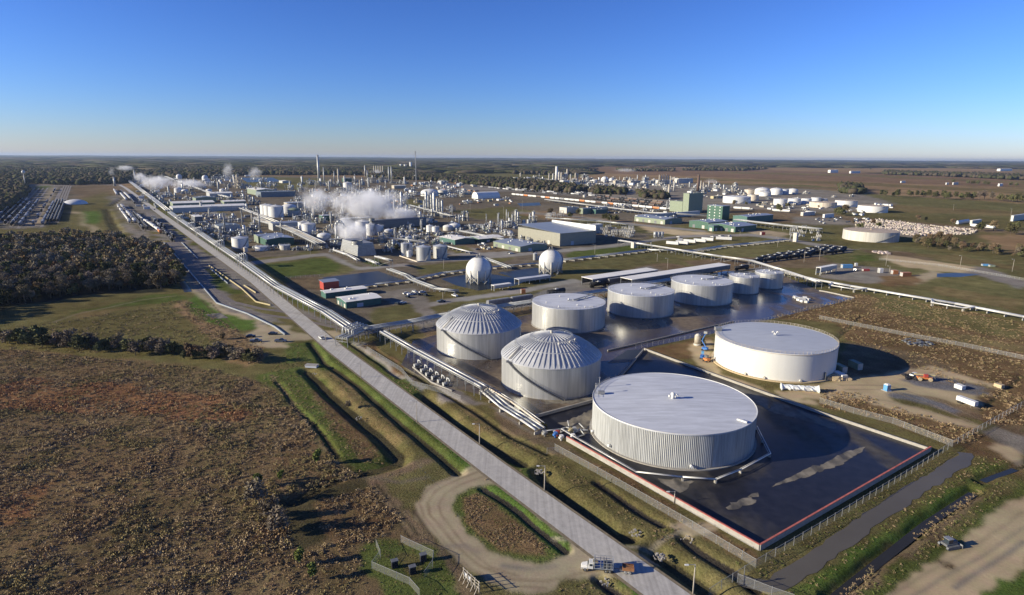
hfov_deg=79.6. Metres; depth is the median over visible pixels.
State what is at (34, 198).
track bed
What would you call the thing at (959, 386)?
site box
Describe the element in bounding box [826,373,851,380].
sand heap
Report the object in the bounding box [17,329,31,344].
shrub
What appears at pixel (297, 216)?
process unit
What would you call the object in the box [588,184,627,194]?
woodland
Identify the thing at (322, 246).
process unit
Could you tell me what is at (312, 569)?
shrub
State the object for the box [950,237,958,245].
brown tree
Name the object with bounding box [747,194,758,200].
tank
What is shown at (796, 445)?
pavement
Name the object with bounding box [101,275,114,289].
bare tree
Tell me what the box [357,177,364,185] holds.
process unit
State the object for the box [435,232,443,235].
process unit
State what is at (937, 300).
pipe rack
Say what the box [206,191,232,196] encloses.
building
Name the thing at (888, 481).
chain link fence
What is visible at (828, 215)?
building
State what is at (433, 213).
process unit
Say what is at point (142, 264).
green tree
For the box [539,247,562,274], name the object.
sphere tank
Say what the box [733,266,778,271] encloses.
track bed
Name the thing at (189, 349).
shrub
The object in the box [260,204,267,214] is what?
tank
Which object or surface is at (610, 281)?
hopper car
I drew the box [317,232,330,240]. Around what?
tank
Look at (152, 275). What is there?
bare tree
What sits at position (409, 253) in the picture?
tank
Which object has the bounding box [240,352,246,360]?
shrub
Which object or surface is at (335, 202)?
process unit
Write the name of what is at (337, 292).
building
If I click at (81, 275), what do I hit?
green tree
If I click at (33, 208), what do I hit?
track bed
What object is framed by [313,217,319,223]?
process unit
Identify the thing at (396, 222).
cooling tower
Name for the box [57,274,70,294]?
bare tree
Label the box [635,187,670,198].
woodland
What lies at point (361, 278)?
pond
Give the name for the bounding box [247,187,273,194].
building
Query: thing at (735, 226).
building
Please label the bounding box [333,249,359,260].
pipe rack
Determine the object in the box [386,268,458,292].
pipe rack
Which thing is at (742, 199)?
tank
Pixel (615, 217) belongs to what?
green tree
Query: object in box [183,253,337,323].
rail line
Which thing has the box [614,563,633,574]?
trailer
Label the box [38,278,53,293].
green tree
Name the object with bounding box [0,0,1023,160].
sky
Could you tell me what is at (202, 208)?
building
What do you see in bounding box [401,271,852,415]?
pavement
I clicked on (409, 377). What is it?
chain link fence
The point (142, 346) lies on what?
shrub
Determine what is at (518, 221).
process unit
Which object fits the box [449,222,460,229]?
tank
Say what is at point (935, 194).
green tree
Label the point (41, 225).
track bed
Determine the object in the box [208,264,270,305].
barrier
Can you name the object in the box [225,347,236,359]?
shrub
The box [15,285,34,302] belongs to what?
brown tree
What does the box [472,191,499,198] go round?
building
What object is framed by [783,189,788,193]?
tank
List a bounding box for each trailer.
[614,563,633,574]
[666,241,678,244]
[676,240,687,243]
[683,239,695,242]
[694,238,705,242]
[701,237,713,240]
[716,236,731,239]
[956,395,978,406]
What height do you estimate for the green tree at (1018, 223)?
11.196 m
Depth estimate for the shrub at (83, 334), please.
291.71 m
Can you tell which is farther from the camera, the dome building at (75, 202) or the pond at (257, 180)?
the pond at (257, 180)
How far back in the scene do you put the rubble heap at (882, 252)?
607.99 m
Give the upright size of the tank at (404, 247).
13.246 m
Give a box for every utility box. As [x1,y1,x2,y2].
[390,558,398,568]
[408,563,416,574]
[419,551,426,561]
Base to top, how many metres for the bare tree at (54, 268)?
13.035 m
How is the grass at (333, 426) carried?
on the ground at (426, 492)
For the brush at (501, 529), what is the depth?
151.95 m
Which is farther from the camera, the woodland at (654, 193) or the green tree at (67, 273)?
the woodland at (654, 193)
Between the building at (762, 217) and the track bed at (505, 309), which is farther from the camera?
the building at (762, 217)
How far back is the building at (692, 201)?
1042.78 m
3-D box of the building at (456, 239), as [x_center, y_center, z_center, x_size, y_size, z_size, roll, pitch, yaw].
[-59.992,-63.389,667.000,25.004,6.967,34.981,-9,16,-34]
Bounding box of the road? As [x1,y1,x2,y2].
[119,185,689,594]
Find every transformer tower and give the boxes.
[631,241,651,247]
[793,232,798,241]
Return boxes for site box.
[954,383,965,389]
[993,382,1004,388]
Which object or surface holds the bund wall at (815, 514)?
on the ground at (426, 492)
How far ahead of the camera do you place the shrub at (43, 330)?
302.60 m
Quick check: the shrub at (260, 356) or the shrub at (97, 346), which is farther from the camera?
the shrub at (97, 346)
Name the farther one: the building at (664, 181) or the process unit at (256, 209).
the building at (664, 181)
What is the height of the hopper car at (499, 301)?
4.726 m
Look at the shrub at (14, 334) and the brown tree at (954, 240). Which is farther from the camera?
the brown tree at (954, 240)
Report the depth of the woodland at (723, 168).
4879.51 m
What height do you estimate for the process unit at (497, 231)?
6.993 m
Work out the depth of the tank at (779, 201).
1240.30 m
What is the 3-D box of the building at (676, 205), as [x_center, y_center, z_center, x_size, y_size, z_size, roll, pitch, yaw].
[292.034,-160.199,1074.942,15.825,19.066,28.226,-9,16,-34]
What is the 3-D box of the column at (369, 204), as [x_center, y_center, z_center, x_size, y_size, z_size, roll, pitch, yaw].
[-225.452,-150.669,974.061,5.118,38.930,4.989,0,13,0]
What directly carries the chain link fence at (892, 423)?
on the ground at (426, 492)
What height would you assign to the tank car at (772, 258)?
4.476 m
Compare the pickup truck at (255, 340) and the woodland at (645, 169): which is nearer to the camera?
the pickup truck at (255, 340)
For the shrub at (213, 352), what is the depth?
277.19 m
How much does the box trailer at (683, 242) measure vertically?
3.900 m
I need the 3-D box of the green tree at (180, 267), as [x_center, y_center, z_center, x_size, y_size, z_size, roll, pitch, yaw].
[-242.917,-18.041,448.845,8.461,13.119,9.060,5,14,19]
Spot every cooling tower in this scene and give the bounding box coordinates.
[341,238,375,256]
[369,217,426,227]
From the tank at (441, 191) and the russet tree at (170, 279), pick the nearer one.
the russet tree at (170, 279)
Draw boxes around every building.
[64,199,87,204]
[169,203,245,212]
[170,200,214,205]
[191,214,202,221]
[192,196,216,201]
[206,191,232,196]
[214,223,239,230]
[221,200,245,204]
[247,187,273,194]
[254,232,283,242]
[256,190,294,196]
[260,234,293,245]
[268,220,297,230]
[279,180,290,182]
[284,201,304,207]
[319,214,329,220]
[319,278,338,289]
[320,286,366,298]
[337,293,381,308]
[341,217,371,225]
[342,178,351,181]
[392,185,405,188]
[439,235,473,244]
[466,235,503,242]
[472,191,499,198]
[493,238,546,251]
[518,220,596,245]
[559,206,576,213]
[579,206,607,213]
[589,223,602,232]
[591,208,607,213]
[613,180,620,184]
[627,180,639,183]
[634,214,681,223]
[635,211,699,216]
[655,180,672,183]
[669,200,682,211]
[674,178,692,182]
[682,192,702,212]
[689,219,727,228]
[707,204,729,220]
[707,222,755,231]
[708,225,718,230]
[733,213,772,222]
[800,211,815,215]
[822,213,833,217]
[828,170,837,172]
[956,219,969,223]
[970,219,981,223]
[997,168,1011,170]
[1010,214,1023,220]
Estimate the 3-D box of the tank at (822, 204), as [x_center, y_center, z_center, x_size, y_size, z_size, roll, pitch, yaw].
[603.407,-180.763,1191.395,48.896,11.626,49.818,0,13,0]
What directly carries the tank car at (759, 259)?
on the track bed at (797, 258)
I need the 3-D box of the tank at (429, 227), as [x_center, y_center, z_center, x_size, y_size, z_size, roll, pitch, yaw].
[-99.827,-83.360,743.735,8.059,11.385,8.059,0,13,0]
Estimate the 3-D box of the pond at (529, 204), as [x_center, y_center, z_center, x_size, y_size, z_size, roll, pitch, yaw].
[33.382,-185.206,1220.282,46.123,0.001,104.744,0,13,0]
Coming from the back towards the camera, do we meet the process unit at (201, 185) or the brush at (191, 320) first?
the process unit at (201, 185)
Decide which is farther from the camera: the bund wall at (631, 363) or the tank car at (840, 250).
the tank car at (840, 250)
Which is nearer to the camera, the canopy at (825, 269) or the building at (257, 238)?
the canopy at (825, 269)
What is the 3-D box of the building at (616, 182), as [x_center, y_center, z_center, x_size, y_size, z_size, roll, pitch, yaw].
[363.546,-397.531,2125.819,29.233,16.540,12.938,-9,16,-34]
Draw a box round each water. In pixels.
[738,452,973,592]
[830,492,977,594]
[980,468,1017,482]
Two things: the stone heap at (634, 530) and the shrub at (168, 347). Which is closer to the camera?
the stone heap at (634, 530)
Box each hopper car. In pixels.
[486,297,509,304]
[510,294,532,301]
[607,277,620,284]
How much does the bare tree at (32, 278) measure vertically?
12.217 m
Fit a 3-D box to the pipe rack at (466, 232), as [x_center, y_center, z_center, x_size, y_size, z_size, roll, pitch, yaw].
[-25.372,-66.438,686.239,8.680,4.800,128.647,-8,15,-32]
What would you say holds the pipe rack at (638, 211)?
on the ground at (426, 492)
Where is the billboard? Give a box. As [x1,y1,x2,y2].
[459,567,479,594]
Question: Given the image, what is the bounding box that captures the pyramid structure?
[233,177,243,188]
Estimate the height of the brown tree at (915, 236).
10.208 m
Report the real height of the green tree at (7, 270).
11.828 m
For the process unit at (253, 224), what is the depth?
801.67 m
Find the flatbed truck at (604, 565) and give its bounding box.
[581,554,613,572]
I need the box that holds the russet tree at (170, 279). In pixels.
[166,274,173,284]
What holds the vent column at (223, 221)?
on the ground at (426, 492)
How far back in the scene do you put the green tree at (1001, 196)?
1395.04 m
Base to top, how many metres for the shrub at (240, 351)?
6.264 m
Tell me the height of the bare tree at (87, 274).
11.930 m
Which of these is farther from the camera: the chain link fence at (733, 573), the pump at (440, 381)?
the pump at (440, 381)
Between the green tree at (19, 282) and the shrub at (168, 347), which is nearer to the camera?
the shrub at (168, 347)
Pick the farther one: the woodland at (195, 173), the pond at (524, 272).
the woodland at (195, 173)
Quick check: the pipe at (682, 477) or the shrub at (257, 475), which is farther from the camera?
the pipe at (682, 477)
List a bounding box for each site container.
[834,370,847,377]
[836,363,847,373]
[840,264,852,267]
[848,359,862,369]
[890,270,898,273]
[900,272,911,276]
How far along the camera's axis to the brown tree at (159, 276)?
420.29 m
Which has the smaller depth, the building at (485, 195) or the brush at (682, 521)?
the brush at (682, 521)
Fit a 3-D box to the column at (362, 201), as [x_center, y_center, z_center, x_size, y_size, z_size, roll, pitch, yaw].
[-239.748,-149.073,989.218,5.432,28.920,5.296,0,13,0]
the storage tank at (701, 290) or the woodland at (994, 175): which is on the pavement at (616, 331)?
the storage tank at (701, 290)
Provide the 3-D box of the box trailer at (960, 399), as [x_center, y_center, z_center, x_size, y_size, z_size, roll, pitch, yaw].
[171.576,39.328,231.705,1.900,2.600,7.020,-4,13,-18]
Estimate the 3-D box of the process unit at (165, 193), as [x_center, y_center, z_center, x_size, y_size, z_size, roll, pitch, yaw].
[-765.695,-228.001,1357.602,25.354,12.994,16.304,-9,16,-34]
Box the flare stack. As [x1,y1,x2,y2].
[316,155,319,181]
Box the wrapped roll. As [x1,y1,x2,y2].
[780,383,819,392]
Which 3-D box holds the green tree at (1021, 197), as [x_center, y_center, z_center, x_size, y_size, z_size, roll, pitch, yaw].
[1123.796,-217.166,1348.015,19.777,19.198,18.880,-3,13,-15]
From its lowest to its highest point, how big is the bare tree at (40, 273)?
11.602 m
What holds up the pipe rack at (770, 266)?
on the ground at (426, 492)
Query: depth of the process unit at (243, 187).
1738.32 m
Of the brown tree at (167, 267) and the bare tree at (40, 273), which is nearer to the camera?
the bare tree at (40, 273)
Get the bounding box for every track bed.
[0,188,34,222]
[3,188,38,224]
[9,188,43,226]
[16,188,47,228]
[30,188,56,226]
[40,188,61,226]
[46,186,63,221]
[49,186,66,221]
[54,186,68,221]
[56,186,70,221]
[126,205,149,230]
[145,212,173,241]
[166,242,349,330]
[170,242,351,329]
[174,242,212,278]
[354,321,426,336]
[427,305,530,322]
[566,287,604,292]
[578,283,619,290]
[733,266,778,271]
[742,251,852,264]
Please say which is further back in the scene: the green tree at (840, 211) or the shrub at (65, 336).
the green tree at (840, 211)
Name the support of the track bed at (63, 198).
on the ground at (426, 492)
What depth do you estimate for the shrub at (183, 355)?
277.83 m
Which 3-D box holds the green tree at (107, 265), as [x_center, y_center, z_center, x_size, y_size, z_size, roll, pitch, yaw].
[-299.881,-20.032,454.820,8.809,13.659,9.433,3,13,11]
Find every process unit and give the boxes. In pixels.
[150,184,161,188]
[160,191,171,197]
[170,192,181,199]
[193,184,206,187]
[209,181,219,186]
[214,226,228,231]
[218,235,230,239]
[222,228,241,234]
[223,182,233,187]
[238,183,249,188]
[238,225,250,234]
[249,196,260,204]
[249,220,258,226]
[252,206,259,213]
[267,244,280,249]
[292,246,302,250]
[295,215,305,219]
[302,244,313,250]
[312,230,321,235]
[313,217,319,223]
[315,205,323,211]
[316,178,326,185]
[316,244,327,248]
[319,196,331,200]
[320,217,327,222]
[324,224,334,230]
[326,179,335,186]
[329,199,340,206]
[330,238,341,245]
[337,187,349,191]
[338,210,347,216]
[343,203,353,208]
[346,185,356,189]
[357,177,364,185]
[359,207,368,215]
[361,188,373,193]
[366,175,378,182]
[377,232,387,242]
[381,197,391,203]
[382,244,392,251]
[388,239,400,247]
[405,206,415,212]
[410,235,420,239]
[414,197,421,203]
[427,209,436,216]
[431,238,439,244]
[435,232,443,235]
[469,224,479,229]
[493,227,501,233]
[505,218,515,227]
[511,212,524,225]
[527,216,535,222]
[699,185,710,191]
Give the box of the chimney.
[696,175,699,191]
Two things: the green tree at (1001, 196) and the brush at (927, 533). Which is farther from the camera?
the green tree at (1001, 196)
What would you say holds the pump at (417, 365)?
on the pavement at (616, 331)
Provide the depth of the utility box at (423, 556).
139.90 m
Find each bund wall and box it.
[399,255,448,261]
[412,366,452,390]
[532,399,592,417]
[566,436,759,550]
[607,321,733,350]
[620,349,643,375]
[644,348,926,448]
[759,446,931,550]
[819,290,854,297]
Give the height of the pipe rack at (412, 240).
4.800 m
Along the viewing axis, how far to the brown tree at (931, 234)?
679.64 m
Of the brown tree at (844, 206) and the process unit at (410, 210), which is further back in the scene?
the brown tree at (844, 206)
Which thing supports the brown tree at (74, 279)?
on the ground at (426, 492)
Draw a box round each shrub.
[1,329,12,343]
[5,328,21,343]
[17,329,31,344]
[26,329,40,343]
[27,325,47,334]
[32,333,49,347]
[49,332,63,343]
[57,332,70,347]
[61,327,77,339]
[68,334,84,349]
[78,336,92,348]
[80,332,97,347]
[91,337,99,345]
[93,342,103,350]
[99,339,106,346]
[104,337,116,346]
[110,331,124,346]
[110,339,118,349]
[119,339,133,351]
[127,340,141,354]
[137,339,146,350]
[143,337,156,351]
[154,343,164,354]
[156,338,169,345]
[164,341,177,353]
[175,345,183,352]
[179,350,187,358]
[183,342,192,349]
[185,344,196,357]
[190,350,199,357]
[192,345,206,358]
[202,344,212,355]
[204,345,219,358]
[212,341,226,355]
[221,345,233,354]
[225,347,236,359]
[235,348,244,360]
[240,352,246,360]
[243,476,267,502]
[245,350,257,362]
[251,347,264,360]
[252,473,262,480]
[258,494,282,515]
[264,504,290,532]
[277,469,283,481]
[293,546,304,564]
[305,562,317,579]
[312,448,321,463]
[345,400,351,406]
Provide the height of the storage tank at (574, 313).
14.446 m
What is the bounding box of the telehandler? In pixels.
[914,373,934,381]
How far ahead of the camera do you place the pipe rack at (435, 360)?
261.90 m
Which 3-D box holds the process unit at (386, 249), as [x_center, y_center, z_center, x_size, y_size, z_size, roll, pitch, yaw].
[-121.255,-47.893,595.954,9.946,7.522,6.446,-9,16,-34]
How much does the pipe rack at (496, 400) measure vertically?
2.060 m
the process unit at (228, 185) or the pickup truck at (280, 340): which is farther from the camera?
the process unit at (228, 185)
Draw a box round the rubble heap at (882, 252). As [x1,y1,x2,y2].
[872,251,890,253]
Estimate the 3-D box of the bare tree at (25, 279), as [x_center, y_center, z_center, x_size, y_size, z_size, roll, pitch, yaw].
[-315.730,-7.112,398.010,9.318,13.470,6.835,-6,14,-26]
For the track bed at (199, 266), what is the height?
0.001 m
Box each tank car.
[547,288,565,293]
[589,280,606,287]
[734,264,748,270]
[751,258,763,262]
[764,256,775,261]
[776,255,788,259]
[788,253,800,258]
[800,252,811,256]
[823,249,834,254]
[834,248,844,252]
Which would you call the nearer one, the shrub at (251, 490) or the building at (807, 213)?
the shrub at (251, 490)
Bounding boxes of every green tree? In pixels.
[3,267,12,273]
[15,279,27,289]
[18,273,26,278]
[23,267,30,272]
[32,289,39,298]
[37,278,45,291]
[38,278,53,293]
[60,271,71,288]
[65,269,77,275]
[70,283,79,293]
[77,273,86,289]
[79,261,90,271]
[85,262,97,272]
[100,261,113,270]
[127,271,141,287]
[130,262,140,272]
[134,272,145,285]
[138,262,145,270]
[141,274,150,287]
[148,262,159,271]
[169,261,179,266]
[172,264,186,281]
[612,215,619,220]
[836,207,845,215]
[920,190,927,196]
[925,238,932,246]
[932,191,939,197]
[944,192,952,198]
[964,192,970,197]
[975,221,986,230]
[996,193,1004,200]
[1004,222,1018,234]
[1007,194,1016,200]
[1012,221,1020,226]
[1017,194,1023,202]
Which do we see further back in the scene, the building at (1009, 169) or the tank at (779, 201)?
the building at (1009, 169)
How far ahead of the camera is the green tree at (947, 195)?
1449.01 m
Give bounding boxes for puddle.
[179,281,190,291]
[205,313,227,318]
[937,273,979,276]
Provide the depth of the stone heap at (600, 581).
133.51 m
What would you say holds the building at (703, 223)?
on the ground at (426, 492)
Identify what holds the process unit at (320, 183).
on the ground at (426, 492)
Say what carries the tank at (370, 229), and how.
on the ground at (426, 492)
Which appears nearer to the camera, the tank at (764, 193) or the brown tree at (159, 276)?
the brown tree at (159, 276)
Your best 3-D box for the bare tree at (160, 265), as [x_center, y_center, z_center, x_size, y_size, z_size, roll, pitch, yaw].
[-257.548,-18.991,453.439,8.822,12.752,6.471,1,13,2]
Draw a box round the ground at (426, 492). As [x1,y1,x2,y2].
[0,166,1023,594]
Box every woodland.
[0,155,1023,173]
[0,164,135,184]
[0,178,31,210]
[0,227,183,292]
[130,169,168,175]
[154,164,374,178]
[366,170,588,192]
[512,167,595,174]
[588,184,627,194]
[615,167,675,170]
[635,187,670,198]
[682,165,767,170]
[837,181,866,193]
[882,169,1023,179]
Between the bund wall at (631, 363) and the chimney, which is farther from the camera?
the chimney
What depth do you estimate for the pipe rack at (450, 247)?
603.04 m
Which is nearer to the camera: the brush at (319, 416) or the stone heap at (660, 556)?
the stone heap at (660, 556)
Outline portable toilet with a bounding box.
[881,383,891,391]
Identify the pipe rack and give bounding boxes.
[128,180,170,213]
[164,176,229,197]
[167,211,360,340]
[238,207,277,221]
[253,217,326,249]
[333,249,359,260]
[335,278,670,347]
[352,263,538,287]
[357,205,454,218]
[362,237,428,243]
[365,258,379,265]
[374,256,392,265]
[379,330,488,399]
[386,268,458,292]
[410,192,456,195]
[448,246,472,253]
[458,230,503,239]
[479,389,545,434]
[485,257,511,269]
[486,386,544,426]
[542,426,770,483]
[544,199,706,215]
[545,217,628,225]
[563,239,788,261]
[618,240,821,288]
[733,219,822,233]
[784,272,1023,320]
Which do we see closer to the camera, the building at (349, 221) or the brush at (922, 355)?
the brush at (922, 355)
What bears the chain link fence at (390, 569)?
on the ground at (426, 492)
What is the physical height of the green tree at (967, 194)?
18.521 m
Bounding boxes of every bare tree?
[0,271,9,279]
[0,275,16,284]
[0,279,15,290]
[9,263,22,271]
[17,276,31,286]
[23,272,38,281]
[33,272,47,278]
[34,268,48,273]
[39,274,50,280]
[41,264,50,269]
[42,280,56,297]
[48,264,62,272]
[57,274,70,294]
[82,271,93,279]
[82,278,93,291]
[89,278,98,291]
[93,275,102,289]
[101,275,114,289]
[103,268,115,287]
[114,280,122,289]
[121,265,130,272]
[122,269,135,288]
[140,265,151,273]
[145,279,152,288]
[148,271,165,287]
[158,263,167,271]
[169,269,179,283]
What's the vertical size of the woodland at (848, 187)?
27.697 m
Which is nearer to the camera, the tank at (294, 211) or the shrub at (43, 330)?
the shrub at (43, 330)
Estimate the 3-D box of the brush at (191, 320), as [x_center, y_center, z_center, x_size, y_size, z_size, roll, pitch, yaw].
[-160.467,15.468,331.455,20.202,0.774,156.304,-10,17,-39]
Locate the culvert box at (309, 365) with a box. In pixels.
[304,363,318,367]
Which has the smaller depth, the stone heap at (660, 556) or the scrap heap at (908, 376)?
the stone heap at (660, 556)
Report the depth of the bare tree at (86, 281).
410.97 m
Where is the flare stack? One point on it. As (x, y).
(318, 172)
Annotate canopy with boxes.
[491,282,511,290]
[514,274,550,283]
[815,264,836,274]
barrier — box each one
[174,253,284,334]
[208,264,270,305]
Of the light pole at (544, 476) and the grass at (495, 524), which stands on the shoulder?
the light pole at (544, 476)
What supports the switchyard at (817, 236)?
on the ground at (426, 492)
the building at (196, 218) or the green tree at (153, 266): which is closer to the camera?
the green tree at (153, 266)
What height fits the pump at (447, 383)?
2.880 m
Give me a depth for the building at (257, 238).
656.76 m
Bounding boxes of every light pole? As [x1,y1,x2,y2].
[537,465,544,490]
[685,564,695,593]
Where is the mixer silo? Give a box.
[693,333,700,345]
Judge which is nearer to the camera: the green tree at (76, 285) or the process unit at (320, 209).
the green tree at (76, 285)
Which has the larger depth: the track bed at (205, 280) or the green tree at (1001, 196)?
the green tree at (1001, 196)
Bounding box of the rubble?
[855,218,976,235]
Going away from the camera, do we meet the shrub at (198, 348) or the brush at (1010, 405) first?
the brush at (1010, 405)
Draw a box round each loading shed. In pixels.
[581,268,657,284]
[620,263,729,282]
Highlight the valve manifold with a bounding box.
[542,420,587,440]
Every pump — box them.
[413,359,422,367]
[420,364,428,373]
[425,368,433,377]
[430,371,440,380]
[437,375,445,383]
[442,377,452,386]
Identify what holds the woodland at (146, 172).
on the ground at (426, 492)
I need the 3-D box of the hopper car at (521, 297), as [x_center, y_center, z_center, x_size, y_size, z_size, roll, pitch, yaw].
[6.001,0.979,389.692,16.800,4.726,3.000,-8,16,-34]
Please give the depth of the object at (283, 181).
2119.84 m
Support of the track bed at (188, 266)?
on the ground at (426, 492)
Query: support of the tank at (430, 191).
on the ground at (426, 492)
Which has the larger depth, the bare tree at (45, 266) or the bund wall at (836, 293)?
the bare tree at (45, 266)
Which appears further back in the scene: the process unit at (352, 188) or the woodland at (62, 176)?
the woodland at (62, 176)
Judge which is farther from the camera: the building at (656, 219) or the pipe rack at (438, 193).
the pipe rack at (438, 193)
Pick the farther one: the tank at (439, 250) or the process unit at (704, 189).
the process unit at (704, 189)
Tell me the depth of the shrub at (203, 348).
278.09 m
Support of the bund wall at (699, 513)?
on the ground at (426, 492)
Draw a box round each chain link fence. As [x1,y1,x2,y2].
[371,543,416,585]
[373,350,460,395]
[402,536,433,570]
[559,446,753,557]
[636,297,852,347]
[709,558,756,588]
[737,574,794,594]
[755,402,1021,567]
[819,315,1019,355]
[823,398,953,446]
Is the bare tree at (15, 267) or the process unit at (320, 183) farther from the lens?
the process unit at (320, 183)
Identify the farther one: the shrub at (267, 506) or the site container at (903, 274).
the site container at (903, 274)
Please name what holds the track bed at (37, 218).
on the ground at (426, 492)
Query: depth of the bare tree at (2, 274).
417.56 m
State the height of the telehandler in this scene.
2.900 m
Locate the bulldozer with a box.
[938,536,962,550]
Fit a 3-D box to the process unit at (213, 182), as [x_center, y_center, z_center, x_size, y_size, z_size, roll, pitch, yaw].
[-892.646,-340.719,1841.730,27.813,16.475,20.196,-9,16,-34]
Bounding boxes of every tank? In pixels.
[174,187,181,192]
[231,235,248,248]
[255,245,268,250]
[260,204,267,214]
[263,204,274,216]
[268,204,283,217]
[279,243,290,249]
[282,203,295,213]
[287,208,300,215]
[298,220,307,230]
[301,221,315,234]
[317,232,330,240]
[343,181,351,186]
[355,220,369,230]
[366,223,374,235]
[375,224,383,234]
[384,228,392,235]
[401,242,408,255]
[407,250,411,256]
[408,242,412,254]
[416,244,430,260]
[421,188,438,195]
[426,224,432,231]
[432,225,439,233]
[433,243,447,258]
[436,302,521,359]
[438,189,447,194]
[443,225,452,230]
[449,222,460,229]
[466,253,491,284]
[501,328,601,400]
[531,291,605,333]
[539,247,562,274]
[589,373,757,470]
[606,281,674,318]
[670,273,733,305]
[711,320,839,383]
[723,195,750,203]
[728,271,759,294]
[745,189,753,193]
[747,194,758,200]
[754,187,769,193]
[754,268,783,288]
[758,191,770,195]
[770,187,782,194]
[773,198,787,204]
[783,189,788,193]
[788,198,800,204]
[789,188,797,193]
[801,198,811,203]
[809,201,836,207]
[811,197,821,200]
[835,199,857,206]
[842,226,899,242]
[857,204,888,212]
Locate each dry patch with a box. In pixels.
[541,397,592,403]
[557,410,591,434]
[658,478,693,492]
[726,496,755,509]
[740,391,771,409]
[748,492,758,496]
[768,401,838,428]
[772,447,864,486]
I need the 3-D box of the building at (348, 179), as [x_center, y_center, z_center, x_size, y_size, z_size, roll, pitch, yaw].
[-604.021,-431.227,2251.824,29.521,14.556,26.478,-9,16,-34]
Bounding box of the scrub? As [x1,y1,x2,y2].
[0,349,374,594]
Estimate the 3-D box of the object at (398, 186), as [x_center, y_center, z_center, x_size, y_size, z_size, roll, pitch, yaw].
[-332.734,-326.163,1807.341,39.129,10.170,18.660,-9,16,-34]
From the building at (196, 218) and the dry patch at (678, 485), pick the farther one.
the building at (196, 218)
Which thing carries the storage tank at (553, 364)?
on the ground at (426, 492)
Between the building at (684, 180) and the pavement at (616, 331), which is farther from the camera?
the building at (684, 180)
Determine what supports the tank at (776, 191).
on the ground at (426, 492)
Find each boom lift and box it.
[701,331,708,350]
[702,354,710,362]
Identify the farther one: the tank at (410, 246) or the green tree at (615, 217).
the green tree at (615, 217)
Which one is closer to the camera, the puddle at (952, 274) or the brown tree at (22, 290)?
the brown tree at (22, 290)
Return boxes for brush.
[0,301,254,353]
[176,301,263,363]
[263,367,382,471]
[315,486,402,543]
[464,493,548,554]
[564,449,745,556]
[773,294,1023,403]
[820,389,981,442]
[840,489,981,594]
[981,385,1023,425]
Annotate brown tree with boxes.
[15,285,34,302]
[33,281,41,289]
[63,265,76,273]
[65,275,81,286]
[116,274,124,287]
[151,272,166,289]
[159,265,170,270]
[842,204,849,211]
[913,234,920,238]
[927,233,935,238]
[935,231,943,241]
[941,234,950,241]
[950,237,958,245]
[960,241,966,248]
[979,242,986,250]
[988,243,999,253]
[989,220,999,230]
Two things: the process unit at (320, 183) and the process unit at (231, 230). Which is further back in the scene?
the process unit at (320, 183)
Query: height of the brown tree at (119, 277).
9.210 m
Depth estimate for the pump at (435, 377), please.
254.25 m
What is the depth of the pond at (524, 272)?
490.48 m
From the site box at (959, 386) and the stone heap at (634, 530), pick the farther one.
the site box at (959, 386)
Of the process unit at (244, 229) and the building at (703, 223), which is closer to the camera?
the process unit at (244, 229)
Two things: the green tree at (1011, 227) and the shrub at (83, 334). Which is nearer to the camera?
the shrub at (83, 334)
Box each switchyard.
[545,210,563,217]
[598,225,634,237]
[789,225,821,240]
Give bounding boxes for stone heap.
[534,469,543,474]
[599,577,608,586]
[629,528,640,536]
[653,552,666,561]
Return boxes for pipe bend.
[829,282,866,292]
[930,299,977,311]
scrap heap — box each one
[901,338,933,346]
[901,373,924,380]
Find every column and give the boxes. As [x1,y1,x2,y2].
[222,213,227,234]
[240,209,243,233]
[257,210,262,232]
[361,196,364,212]
[368,190,371,214]
[400,192,402,207]
[424,191,427,211]
[427,195,429,212]
[430,193,432,209]
[432,191,435,210]
[440,200,442,212]
[555,166,558,180]
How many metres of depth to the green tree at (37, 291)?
391.02 m
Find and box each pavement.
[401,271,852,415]
[536,350,923,542]
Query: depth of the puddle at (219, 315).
354.98 m
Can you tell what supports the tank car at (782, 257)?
on the track bed at (797, 258)
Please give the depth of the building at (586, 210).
1023.33 m
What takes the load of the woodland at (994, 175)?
on the ground at (426, 492)
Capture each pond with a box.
[243,178,278,181]
[323,271,402,286]
[441,274,521,290]
[499,268,555,277]
[517,202,540,205]
[608,349,641,362]
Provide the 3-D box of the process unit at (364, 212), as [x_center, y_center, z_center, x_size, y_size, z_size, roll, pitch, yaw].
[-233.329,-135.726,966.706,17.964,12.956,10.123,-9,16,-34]
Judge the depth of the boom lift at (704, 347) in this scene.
295.29 m
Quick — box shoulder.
[124,188,694,594]
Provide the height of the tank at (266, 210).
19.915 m
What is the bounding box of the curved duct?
[334,220,350,241]
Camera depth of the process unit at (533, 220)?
852.47 m
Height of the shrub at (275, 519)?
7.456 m
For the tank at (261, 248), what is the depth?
597.92 m
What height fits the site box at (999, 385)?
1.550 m
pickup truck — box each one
[249,338,261,342]
[274,338,286,341]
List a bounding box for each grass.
[274,344,485,479]
[354,338,738,577]
[369,539,459,594]
[455,488,555,563]
[558,583,601,594]
[756,453,1011,594]

